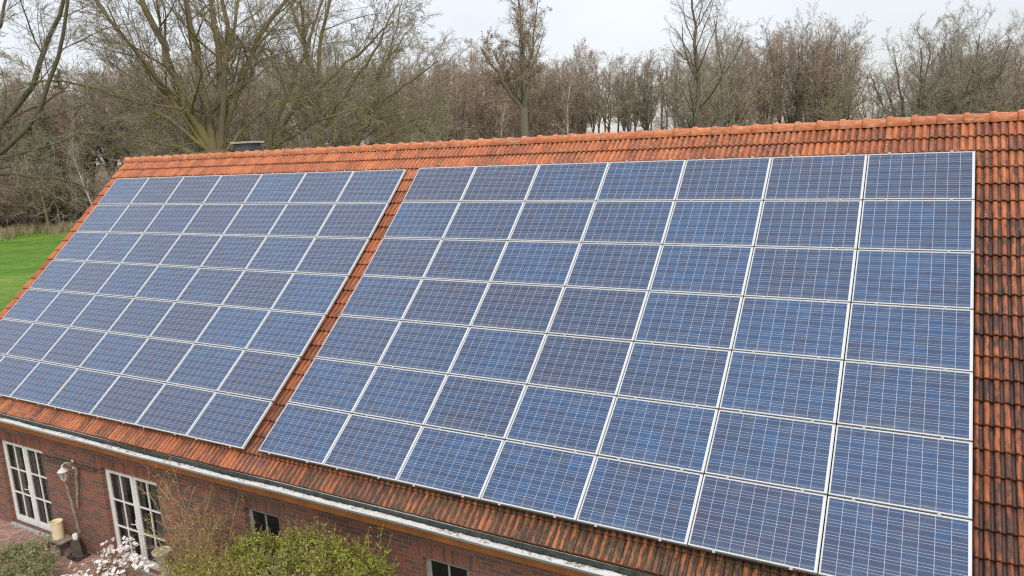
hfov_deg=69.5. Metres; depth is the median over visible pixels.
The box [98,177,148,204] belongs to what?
solar panel
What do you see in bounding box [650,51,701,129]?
forest tree
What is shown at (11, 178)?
forest tree
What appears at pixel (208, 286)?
solar panel
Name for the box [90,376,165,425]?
solar panel
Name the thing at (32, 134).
ivy tree
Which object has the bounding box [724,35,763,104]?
forest tree
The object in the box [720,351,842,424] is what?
solar panel
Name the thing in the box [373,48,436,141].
forest tree
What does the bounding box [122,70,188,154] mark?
forest tree
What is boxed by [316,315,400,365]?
solar panel
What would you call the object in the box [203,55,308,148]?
forest tree
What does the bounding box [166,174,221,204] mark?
solar panel
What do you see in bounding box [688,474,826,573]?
solar panel
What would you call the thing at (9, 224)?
shrub
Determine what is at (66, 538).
wooden stool
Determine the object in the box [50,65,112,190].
forest tree
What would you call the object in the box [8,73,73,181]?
forest tree
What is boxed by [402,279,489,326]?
solar panel
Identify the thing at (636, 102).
forest tree
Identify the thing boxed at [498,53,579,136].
forest tree
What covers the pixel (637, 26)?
sky
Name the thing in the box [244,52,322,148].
forest tree
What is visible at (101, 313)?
solar panel
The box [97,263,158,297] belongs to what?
solar panel
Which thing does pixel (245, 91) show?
forest tree
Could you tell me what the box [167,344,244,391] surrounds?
solar panel
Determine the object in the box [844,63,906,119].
forest tree
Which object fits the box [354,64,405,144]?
forest tree
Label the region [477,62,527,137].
forest tree
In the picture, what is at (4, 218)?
shrub
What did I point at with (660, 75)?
forest tree
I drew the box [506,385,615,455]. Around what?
solar panel
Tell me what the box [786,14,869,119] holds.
forest tree
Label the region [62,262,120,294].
solar panel
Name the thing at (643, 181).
solar panel
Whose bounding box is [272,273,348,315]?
solar panel
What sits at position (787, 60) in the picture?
forest tree
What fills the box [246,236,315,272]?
solar panel
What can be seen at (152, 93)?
forest tree
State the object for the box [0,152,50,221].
shrub
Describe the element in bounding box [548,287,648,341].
solar panel
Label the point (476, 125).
forest tree
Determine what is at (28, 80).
forest tree
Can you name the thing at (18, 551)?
grey green shrub
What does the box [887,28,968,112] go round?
forest tree
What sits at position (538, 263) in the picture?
solar panel
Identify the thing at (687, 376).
solar panel
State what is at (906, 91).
forest tree
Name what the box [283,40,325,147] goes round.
forest tree
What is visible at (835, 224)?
solar panel
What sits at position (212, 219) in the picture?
solar panel
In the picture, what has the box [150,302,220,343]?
solar panel
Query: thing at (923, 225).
solar panel
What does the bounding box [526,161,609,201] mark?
solar panel
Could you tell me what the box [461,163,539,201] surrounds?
solar panel
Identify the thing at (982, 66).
forest tree
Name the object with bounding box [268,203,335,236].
solar panel
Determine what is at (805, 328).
solar panel
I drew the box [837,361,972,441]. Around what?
solar panel
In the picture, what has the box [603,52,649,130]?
forest tree
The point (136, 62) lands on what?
forest tree
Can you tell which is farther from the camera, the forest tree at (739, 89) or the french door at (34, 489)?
the forest tree at (739, 89)
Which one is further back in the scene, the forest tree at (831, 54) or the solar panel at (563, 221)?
the forest tree at (831, 54)
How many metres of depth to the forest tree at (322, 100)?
108.62 m
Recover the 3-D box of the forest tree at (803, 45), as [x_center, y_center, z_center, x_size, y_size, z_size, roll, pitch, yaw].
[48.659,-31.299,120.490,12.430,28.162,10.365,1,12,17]
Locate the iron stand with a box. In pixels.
[67,533,90,561]
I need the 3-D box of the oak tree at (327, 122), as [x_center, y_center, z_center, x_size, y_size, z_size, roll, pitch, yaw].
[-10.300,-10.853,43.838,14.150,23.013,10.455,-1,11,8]
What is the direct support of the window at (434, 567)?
in the brick farmhouse
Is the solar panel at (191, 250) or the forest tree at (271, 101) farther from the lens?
the forest tree at (271, 101)
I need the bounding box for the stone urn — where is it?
[151,546,170,575]
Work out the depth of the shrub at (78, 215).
105.84 m
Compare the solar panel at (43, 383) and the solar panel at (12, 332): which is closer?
the solar panel at (43, 383)
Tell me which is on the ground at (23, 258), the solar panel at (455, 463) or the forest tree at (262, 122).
the forest tree at (262, 122)
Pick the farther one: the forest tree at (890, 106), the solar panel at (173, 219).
the forest tree at (890, 106)
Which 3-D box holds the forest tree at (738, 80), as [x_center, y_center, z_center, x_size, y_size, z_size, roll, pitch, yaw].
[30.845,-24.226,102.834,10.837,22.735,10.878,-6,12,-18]
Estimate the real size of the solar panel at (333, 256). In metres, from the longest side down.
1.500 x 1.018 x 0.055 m
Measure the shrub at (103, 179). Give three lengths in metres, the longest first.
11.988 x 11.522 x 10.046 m
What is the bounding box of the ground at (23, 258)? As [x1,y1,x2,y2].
[0,165,118,312]
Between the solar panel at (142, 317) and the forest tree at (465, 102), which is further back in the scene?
the forest tree at (465, 102)
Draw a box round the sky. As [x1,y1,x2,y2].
[0,0,1023,168]
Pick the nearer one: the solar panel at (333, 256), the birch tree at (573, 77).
the solar panel at (333, 256)
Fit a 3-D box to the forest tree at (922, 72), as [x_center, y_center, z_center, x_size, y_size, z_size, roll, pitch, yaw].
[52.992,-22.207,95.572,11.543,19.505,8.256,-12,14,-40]
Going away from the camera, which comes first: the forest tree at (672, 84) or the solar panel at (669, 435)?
the solar panel at (669, 435)
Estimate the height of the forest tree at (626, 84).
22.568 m
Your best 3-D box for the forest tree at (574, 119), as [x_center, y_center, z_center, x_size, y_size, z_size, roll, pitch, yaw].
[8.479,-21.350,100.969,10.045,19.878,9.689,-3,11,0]
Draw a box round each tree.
[0,0,162,231]
[0,0,353,170]
[0,52,77,171]
[0,63,32,180]
[0,72,28,225]
[0,76,63,226]
[0,77,61,221]
[0,78,46,179]
[0,88,35,222]
[3,64,54,220]
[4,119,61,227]
[6,69,65,223]
[8,65,83,186]
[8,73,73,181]
[12,80,108,214]
[19,59,87,190]
[24,79,120,184]
[50,61,114,176]
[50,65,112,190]
[52,68,116,193]
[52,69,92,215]
[53,62,151,171]
[58,103,92,204]
[62,62,136,173]
[68,45,154,161]
[78,52,192,155]
[79,63,161,158]
[84,52,131,163]
[92,51,176,151]
[104,48,204,149]
[106,62,194,156]
[115,41,172,97]
[115,60,208,154]
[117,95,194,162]
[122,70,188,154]
[143,45,215,151]
[156,64,216,152]
[172,45,261,151]
[174,39,259,151]
[194,55,281,144]
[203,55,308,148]
[206,46,289,151]
[206,64,299,150]
[207,49,274,151]
[226,0,434,149]
[228,46,328,149]
[231,0,443,147]
[236,45,302,136]
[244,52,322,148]
[255,54,313,147]
[270,76,311,148]
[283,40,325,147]
[286,49,366,145]
[289,45,380,144]
[307,0,482,145]
[308,67,365,146]
[316,31,377,145]
[316,47,369,145]
[346,67,421,144]
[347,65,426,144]
[354,48,444,138]
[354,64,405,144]
[359,61,412,144]
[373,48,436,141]
[388,60,444,135]
[392,41,456,140]
[393,37,489,142]
[406,44,470,139]
[407,47,462,141]
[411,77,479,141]
[417,31,497,137]
[424,62,504,139]
[427,38,493,136]
[449,40,503,135]
[450,41,512,138]
[457,58,512,136]
[459,34,532,139]
[463,0,551,136]
[463,39,505,129]
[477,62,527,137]
[482,64,557,137]
[486,63,552,137]
[490,76,520,137]
[492,66,568,133]
[497,58,561,137]
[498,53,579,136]
[508,63,557,135]
[515,42,571,134]
[516,56,569,135]
[531,39,602,134]
[538,37,605,132]
[538,62,606,134]
[542,54,586,133]
[552,38,594,134]
[558,58,593,125]
[566,54,598,133]
[568,50,598,129]
[570,67,591,133]
[574,47,633,132]
[574,54,592,132]
[575,54,610,132]
[577,53,626,132]
[589,63,620,131]
[600,55,644,131]
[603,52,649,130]
[606,55,637,126]
[609,62,646,131]
[611,57,657,131]
[613,62,636,118]
[624,47,670,130]
[624,54,667,130]
[630,59,665,129]
[634,50,671,130]
[649,62,672,130]
[650,47,692,125]
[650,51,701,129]
[651,48,679,128]
[652,59,671,129]
[657,36,740,127]
[658,0,764,128]
[658,50,736,127]
[660,42,742,127]
[664,0,772,127]
[672,36,737,119]
[674,46,719,127]
[692,29,747,124]
[693,21,779,125]
[693,29,781,126]
[708,37,768,126]
[711,35,803,125]
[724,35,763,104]
[735,16,809,125]
[740,18,798,121]
[748,21,839,123]
[760,24,793,124]
[760,31,838,123]
[773,20,829,121]
[775,8,849,121]
[776,0,868,121]
[778,25,826,121]
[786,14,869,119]
[792,23,871,121]
[803,18,893,119]
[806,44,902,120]
[809,33,876,119]
[841,1,995,118]
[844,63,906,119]
[868,92,914,118]
[885,41,949,111]
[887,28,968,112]
[900,0,1023,115]
[900,35,996,115]
[901,22,1014,112]
[903,36,1005,108]
[905,32,1018,90]
[923,30,1023,114]
[930,30,1023,102]
[932,10,1023,113]
[949,42,1023,110]
[962,34,1023,112]
[985,30,1023,106]
[993,68,1023,111]
[997,71,1022,107]
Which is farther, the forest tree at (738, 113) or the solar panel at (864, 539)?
the forest tree at (738, 113)
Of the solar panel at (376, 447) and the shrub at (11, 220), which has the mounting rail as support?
the solar panel at (376, 447)
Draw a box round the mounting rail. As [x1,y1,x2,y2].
[261,452,820,575]
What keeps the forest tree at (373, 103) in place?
on the ground at (23, 258)
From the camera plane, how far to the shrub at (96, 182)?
109.63 m
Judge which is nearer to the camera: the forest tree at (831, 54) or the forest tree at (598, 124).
the forest tree at (831, 54)
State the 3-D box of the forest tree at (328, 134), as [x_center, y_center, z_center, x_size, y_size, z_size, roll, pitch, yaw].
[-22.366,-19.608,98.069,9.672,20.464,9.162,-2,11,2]
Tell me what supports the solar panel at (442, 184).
attached to the rail
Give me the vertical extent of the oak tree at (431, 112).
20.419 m
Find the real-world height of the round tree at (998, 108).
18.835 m
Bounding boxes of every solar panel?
[0,319,33,355]
[0,356,39,397]
[3,289,59,322]
[7,323,68,361]
[10,362,78,405]
[29,260,84,291]
[35,292,95,327]
[42,327,107,367]
[48,369,119,415]
[54,232,107,261]
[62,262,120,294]
[70,295,133,331]
[77,205,128,232]
[79,332,148,375]
[86,233,143,262]
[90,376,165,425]
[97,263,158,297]
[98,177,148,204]
[108,298,175,337]
[109,204,164,232]
[121,338,194,382]
[122,233,181,265]
[131,176,183,204]
[135,266,199,301]
[136,383,216,436]
[144,204,202,233]
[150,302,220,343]
[160,234,222,267]
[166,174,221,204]
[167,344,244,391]
[177,268,244,305]
[182,204,242,234]
[187,392,272,449]
[196,306,270,349]
[201,235,266,269]
[203,173,262,203]
[218,350,300,401]
[222,270,293,309]
[223,204,287,235]
[245,172,305,203]
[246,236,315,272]
[246,310,325,356]
[258,403,350,465]
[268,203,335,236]
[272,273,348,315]
[289,170,353,203]
[289,358,377,413]
[295,237,368,275]
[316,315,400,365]
[317,203,388,238]
[323,414,422,481]
[337,169,405,203]
[340,276,422,320]
[353,366,447,425]
[363,238,441,278]
[379,321,469,374]
[384,202,459,239]
[397,426,503,499]
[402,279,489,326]
[403,165,476,201]
[424,239,507,282]
[424,375,526,439]
[443,202,524,240]
[449,327,546,384]
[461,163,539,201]
[471,283,564,333]
[481,440,596,520]
[491,241,580,286]
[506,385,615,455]
[509,201,595,242]
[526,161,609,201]
[528,334,632,395]
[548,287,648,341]
[566,243,662,291]
[577,456,702,545]
[582,201,674,244]
[597,159,686,201]
[598,397,717,473]
[618,342,730,409]
[634,291,742,350]
[650,245,753,296]
[663,201,762,246]
[676,156,771,200]
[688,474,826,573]
[705,410,835,494]
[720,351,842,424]
[733,297,849,360]
[744,247,856,302]
[755,200,861,249]
[764,153,866,200]
[819,496,971,575]
[828,425,972,519]
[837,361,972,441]
[845,303,972,371]
[852,250,973,309]
[858,200,974,252]
[864,150,974,200]
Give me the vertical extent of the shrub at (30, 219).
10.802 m
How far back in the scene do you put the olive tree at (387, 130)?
59.38 m
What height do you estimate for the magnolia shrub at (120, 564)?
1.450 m
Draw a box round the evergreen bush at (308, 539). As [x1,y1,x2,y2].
[148,514,398,575]
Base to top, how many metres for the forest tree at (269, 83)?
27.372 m
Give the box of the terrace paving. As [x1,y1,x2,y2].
[0,519,146,575]
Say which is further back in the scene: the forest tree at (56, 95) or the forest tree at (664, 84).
the forest tree at (664, 84)
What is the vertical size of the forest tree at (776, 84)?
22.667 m
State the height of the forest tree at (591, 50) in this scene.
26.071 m
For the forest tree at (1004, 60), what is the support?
on the ground at (23, 258)
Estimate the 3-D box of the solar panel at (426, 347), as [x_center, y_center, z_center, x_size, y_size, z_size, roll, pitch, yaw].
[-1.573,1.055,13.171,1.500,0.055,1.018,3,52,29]
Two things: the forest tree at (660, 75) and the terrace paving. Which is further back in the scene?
the forest tree at (660, 75)
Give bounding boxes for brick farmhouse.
[0,109,1023,575]
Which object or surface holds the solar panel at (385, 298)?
attached to the brick farmhouse
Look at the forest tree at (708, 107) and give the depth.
85.66 m
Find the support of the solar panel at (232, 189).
attached to the rail
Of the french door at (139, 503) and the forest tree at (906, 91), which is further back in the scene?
the forest tree at (906, 91)
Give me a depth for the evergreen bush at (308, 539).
12.17 m
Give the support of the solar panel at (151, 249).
attached to the brick farmhouse
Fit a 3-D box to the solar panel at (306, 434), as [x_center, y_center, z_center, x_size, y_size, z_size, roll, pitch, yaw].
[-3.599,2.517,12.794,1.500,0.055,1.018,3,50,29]
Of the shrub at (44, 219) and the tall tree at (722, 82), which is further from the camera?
the shrub at (44, 219)
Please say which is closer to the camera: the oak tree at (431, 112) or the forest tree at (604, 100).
the oak tree at (431, 112)
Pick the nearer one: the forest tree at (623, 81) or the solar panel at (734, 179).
the solar panel at (734, 179)
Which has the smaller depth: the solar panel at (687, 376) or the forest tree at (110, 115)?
the solar panel at (687, 376)
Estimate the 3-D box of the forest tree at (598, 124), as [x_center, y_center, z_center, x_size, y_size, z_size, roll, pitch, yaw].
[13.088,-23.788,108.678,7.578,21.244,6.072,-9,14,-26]
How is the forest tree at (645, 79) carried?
on the ground at (23, 258)
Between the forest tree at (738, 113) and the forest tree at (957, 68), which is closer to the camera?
the forest tree at (957, 68)
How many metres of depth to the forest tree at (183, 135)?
90.62 m
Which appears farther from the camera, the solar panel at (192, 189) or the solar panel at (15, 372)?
the solar panel at (192, 189)
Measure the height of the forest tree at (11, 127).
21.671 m
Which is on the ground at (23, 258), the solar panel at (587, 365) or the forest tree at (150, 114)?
the forest tree at (150, 114)
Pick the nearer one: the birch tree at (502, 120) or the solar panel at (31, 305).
the solar panel at (31, 305)
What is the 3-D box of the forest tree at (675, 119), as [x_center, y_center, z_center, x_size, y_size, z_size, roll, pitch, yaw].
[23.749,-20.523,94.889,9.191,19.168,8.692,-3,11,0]
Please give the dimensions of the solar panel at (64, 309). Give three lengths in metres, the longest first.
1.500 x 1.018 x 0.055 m
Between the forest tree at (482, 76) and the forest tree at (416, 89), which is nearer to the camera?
the forest tree at (416, 89)
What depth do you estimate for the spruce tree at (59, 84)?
111.97 m
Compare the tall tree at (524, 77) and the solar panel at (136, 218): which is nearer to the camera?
the solar panel at (136, 218)
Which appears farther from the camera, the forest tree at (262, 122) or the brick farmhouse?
the forest tree at (262, 122)
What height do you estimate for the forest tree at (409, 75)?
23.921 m
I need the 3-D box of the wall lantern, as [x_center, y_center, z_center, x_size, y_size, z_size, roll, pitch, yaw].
[-9.909,4.073,16.407,0.229,0.409,0.360,3,13,29]
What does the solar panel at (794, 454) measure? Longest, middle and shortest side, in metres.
1.500 x 1.018 x 0.056 m
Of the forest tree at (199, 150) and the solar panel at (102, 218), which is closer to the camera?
the solar panel at (102, 218)
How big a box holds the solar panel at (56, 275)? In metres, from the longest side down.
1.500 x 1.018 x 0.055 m
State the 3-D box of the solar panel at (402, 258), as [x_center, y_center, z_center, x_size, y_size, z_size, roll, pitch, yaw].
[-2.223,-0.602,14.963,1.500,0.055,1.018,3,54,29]
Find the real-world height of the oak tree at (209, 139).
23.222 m
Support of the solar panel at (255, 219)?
attached to the brick farmhouse
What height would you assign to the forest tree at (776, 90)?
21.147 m
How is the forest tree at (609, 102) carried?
on the ground at (23, 258)
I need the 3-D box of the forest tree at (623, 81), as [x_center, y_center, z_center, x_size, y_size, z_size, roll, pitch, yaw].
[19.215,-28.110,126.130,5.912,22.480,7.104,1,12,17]
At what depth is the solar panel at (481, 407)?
11.86 m
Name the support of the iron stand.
on the terrace paving
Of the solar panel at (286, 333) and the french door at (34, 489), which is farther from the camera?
the french door at (34, 489)
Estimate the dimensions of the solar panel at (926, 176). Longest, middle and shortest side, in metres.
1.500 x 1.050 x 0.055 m
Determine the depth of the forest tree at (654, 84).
123.73 m
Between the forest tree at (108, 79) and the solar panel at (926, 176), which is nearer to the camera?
the solar panel at (926, 176)
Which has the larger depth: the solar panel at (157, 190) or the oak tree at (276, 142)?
the oak tree at (276, 142)
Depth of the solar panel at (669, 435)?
10.40 m
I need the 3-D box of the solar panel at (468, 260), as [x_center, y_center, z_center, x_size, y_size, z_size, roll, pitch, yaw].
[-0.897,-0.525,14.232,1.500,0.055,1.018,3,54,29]
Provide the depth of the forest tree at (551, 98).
113.58 m
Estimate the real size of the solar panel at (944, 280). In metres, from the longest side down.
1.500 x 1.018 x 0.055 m
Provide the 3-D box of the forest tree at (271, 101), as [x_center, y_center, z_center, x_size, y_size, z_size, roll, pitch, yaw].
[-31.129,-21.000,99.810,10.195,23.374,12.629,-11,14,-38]
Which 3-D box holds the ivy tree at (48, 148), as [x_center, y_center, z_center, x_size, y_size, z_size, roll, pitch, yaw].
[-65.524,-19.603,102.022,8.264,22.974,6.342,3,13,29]
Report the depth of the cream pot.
16.98 m
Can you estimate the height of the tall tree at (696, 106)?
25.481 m
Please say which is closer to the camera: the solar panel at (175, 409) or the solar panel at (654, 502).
the solar panel at (654, 502)
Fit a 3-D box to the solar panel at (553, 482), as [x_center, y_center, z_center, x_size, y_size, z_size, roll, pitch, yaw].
[0.374,2.741,10.594,1.500,0.056,1.018,3,50,29]
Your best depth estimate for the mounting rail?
10.01 m
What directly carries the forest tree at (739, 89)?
on the ground at (23, 258)
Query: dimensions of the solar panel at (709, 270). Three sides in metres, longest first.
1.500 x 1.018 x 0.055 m
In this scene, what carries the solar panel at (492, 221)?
attached to the brick farmhouse
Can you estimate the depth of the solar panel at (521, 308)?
12.95 m
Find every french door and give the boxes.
[2,440,53,536]
[105,469,169,575]
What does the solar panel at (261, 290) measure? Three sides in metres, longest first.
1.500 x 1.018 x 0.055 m
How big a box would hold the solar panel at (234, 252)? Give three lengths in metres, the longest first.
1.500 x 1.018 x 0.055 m
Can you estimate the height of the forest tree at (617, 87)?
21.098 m
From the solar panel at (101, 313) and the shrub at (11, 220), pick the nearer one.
the solar panel at (101, 313)
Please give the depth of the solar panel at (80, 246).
20.23 m
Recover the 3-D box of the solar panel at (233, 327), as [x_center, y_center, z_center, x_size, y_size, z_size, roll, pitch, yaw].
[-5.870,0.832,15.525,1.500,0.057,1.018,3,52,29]
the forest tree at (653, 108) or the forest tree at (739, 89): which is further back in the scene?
the forest tree at (653, 108)
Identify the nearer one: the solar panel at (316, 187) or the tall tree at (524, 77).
the solar panel at (316, 187)
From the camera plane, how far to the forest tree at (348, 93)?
106.49 m
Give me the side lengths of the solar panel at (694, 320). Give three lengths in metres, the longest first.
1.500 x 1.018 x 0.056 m
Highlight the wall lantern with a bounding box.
[57,460,74,480]
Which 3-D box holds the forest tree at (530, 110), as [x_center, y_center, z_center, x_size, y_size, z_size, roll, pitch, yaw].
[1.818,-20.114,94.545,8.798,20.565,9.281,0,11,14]
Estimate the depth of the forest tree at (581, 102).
102.60 m
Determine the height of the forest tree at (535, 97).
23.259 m
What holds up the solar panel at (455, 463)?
on the mounting rail
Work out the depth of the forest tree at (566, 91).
98.33 m
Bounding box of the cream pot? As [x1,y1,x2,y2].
[49,518,64,539]
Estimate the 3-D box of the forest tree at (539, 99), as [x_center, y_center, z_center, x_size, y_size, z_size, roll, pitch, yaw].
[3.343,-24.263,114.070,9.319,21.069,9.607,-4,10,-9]
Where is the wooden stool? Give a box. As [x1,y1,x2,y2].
[46,534,72,555]
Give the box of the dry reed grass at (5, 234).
[0,220,77,241]
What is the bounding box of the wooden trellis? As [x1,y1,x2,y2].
[41,455,95,532]
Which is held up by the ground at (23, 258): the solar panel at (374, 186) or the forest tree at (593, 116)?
the forest tree at (593, 116)
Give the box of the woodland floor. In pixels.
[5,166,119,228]
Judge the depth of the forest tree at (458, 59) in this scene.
118.64 m
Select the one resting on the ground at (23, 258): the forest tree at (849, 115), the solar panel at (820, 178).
the forest tree at (849, 115)
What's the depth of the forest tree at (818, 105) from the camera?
88.17 m
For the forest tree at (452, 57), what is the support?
on the ground at (23, 258)
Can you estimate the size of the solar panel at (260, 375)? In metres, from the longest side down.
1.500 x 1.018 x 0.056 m
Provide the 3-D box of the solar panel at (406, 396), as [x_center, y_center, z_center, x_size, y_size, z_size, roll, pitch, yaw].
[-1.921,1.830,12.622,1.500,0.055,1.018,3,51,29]
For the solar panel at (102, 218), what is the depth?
20.73 m
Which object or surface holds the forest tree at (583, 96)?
on the ground at (23, 258)
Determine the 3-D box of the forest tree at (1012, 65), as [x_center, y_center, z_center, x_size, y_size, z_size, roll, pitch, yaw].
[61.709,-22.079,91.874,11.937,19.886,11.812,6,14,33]
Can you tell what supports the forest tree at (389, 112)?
on the ground at (23, 258)
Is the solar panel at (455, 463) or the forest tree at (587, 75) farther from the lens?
the forest tree at (587, 75)
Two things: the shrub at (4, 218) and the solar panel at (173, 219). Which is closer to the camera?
the solar panel at (173, 219)
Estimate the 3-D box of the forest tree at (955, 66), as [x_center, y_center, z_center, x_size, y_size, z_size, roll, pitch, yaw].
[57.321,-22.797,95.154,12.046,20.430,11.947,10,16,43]
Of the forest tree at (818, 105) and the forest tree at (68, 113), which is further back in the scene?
the forest tree at (68, 113)
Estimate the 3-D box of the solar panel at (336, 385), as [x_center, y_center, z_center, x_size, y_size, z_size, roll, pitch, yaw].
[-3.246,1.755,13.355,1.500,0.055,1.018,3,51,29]
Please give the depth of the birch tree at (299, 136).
73.44 m
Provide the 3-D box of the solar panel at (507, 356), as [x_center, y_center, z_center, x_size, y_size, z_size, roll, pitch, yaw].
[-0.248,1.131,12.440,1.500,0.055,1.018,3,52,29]
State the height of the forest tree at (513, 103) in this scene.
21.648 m
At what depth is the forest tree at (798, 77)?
89.12 m
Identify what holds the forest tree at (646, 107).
on the ground at (23, 258)
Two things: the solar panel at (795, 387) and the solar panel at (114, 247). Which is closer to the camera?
the solar panel at (795, 387)
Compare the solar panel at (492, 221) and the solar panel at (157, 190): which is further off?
the solar panel at (157, 190)
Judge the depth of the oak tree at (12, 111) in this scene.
31.95 m
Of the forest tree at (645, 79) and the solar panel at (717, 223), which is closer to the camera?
the solar panel at (717, 223)
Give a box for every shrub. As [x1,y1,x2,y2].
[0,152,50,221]
[0,155,68,228]
[0,157,66,226]
[0,159,78,225]
[0,160,69,230]
[0,160,96,224]
[0,178,11,224]
[0,180,16,228]
[0,532,65,575]
[16,160,102,224]
[48,179,97,221]
[59,158,106,213]
[62,158,121,200]
[62,536,155,575]
[64,160,111,200]
[68,173,105,206]
[75,170,102,205]
[96,143,171,189]
[135,454,259,575]
[472,128,532,137]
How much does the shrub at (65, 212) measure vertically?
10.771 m
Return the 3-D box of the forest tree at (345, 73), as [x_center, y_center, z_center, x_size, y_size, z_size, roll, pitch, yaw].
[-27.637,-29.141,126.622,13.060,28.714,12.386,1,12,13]
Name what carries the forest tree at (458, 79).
on the ground at (23, 258)
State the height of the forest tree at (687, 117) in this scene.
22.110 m
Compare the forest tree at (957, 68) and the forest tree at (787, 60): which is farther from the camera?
the forest tree at (787, 60)
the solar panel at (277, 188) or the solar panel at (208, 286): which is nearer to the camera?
the solar panel at (208, 286)
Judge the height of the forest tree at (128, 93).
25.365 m
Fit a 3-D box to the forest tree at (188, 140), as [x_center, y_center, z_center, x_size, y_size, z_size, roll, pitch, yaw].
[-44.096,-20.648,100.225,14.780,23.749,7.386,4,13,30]
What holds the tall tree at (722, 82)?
on the ground at (23, 258)
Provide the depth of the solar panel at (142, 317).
16.97 m
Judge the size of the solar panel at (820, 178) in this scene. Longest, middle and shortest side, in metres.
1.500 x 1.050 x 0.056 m
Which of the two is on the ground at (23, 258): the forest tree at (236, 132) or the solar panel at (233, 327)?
the forest tree at (236, 132)
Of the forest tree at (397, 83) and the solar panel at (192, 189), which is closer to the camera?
the solar panel at (192, 189)
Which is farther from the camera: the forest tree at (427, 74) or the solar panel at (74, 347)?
the forest tree at (427, 74)
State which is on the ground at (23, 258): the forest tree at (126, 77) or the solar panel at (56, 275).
the forest tree at (126, 77)
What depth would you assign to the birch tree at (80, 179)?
79.22 m
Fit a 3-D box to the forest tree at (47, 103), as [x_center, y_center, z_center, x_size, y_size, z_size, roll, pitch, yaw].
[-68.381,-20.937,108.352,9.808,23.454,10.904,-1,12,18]
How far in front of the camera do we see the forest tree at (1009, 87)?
80.79 m
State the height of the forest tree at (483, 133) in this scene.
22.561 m
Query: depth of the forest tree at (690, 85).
93.21 m
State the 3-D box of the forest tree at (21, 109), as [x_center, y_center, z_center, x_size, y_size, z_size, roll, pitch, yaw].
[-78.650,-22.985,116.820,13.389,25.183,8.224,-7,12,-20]
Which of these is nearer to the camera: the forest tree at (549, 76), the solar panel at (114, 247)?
the solar panel at (114, 247)
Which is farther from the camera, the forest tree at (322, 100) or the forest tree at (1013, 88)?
the forest tree at (322, 100)
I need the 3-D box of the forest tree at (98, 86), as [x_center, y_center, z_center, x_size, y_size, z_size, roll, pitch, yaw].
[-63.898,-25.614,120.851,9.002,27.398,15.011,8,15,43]
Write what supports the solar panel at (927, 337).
attached to the brick farmhouse
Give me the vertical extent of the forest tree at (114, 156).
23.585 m
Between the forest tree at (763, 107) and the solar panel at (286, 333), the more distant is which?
the forest tree at (763, 107)
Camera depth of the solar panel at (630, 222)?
13.26 m
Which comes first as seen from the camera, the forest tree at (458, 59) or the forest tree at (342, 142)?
the forest tree at (342, 142)
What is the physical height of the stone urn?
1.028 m
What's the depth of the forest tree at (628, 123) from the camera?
108.58 m
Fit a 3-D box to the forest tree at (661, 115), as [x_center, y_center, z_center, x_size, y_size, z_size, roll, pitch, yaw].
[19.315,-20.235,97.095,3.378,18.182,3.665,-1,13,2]
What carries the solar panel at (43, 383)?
attached to the rail
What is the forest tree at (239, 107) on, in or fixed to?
on the ground at (23, 258)
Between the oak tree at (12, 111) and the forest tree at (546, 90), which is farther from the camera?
the forest tree at (546, 90)
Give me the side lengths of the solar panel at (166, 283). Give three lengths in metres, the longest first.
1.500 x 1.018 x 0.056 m
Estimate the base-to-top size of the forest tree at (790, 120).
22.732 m
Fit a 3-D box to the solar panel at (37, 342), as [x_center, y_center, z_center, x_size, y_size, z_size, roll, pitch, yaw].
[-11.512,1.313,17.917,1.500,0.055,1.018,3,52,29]
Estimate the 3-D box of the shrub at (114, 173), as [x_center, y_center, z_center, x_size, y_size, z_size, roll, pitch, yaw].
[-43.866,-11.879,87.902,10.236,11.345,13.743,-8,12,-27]
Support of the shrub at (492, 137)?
on the ground at (23, 258)
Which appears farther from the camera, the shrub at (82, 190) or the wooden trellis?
the shrub at (82, 190)
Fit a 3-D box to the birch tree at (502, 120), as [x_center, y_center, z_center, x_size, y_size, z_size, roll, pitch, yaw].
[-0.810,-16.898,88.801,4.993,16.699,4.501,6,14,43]
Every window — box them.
[248,508,285,573]
[426,558,468,575]
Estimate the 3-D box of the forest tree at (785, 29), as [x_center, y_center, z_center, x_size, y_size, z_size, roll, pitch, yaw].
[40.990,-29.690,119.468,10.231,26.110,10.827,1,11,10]
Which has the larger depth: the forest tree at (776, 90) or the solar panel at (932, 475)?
the forest tree at (776, 90)
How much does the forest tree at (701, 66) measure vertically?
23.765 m
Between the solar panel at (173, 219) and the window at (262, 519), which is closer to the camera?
the window at (262, 519)
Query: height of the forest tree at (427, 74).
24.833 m
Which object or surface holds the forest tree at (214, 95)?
on the ground at (23, 258)
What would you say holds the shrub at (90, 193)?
on the ground at (23, 258)
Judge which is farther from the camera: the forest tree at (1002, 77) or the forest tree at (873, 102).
the forest tree at (873, 102)

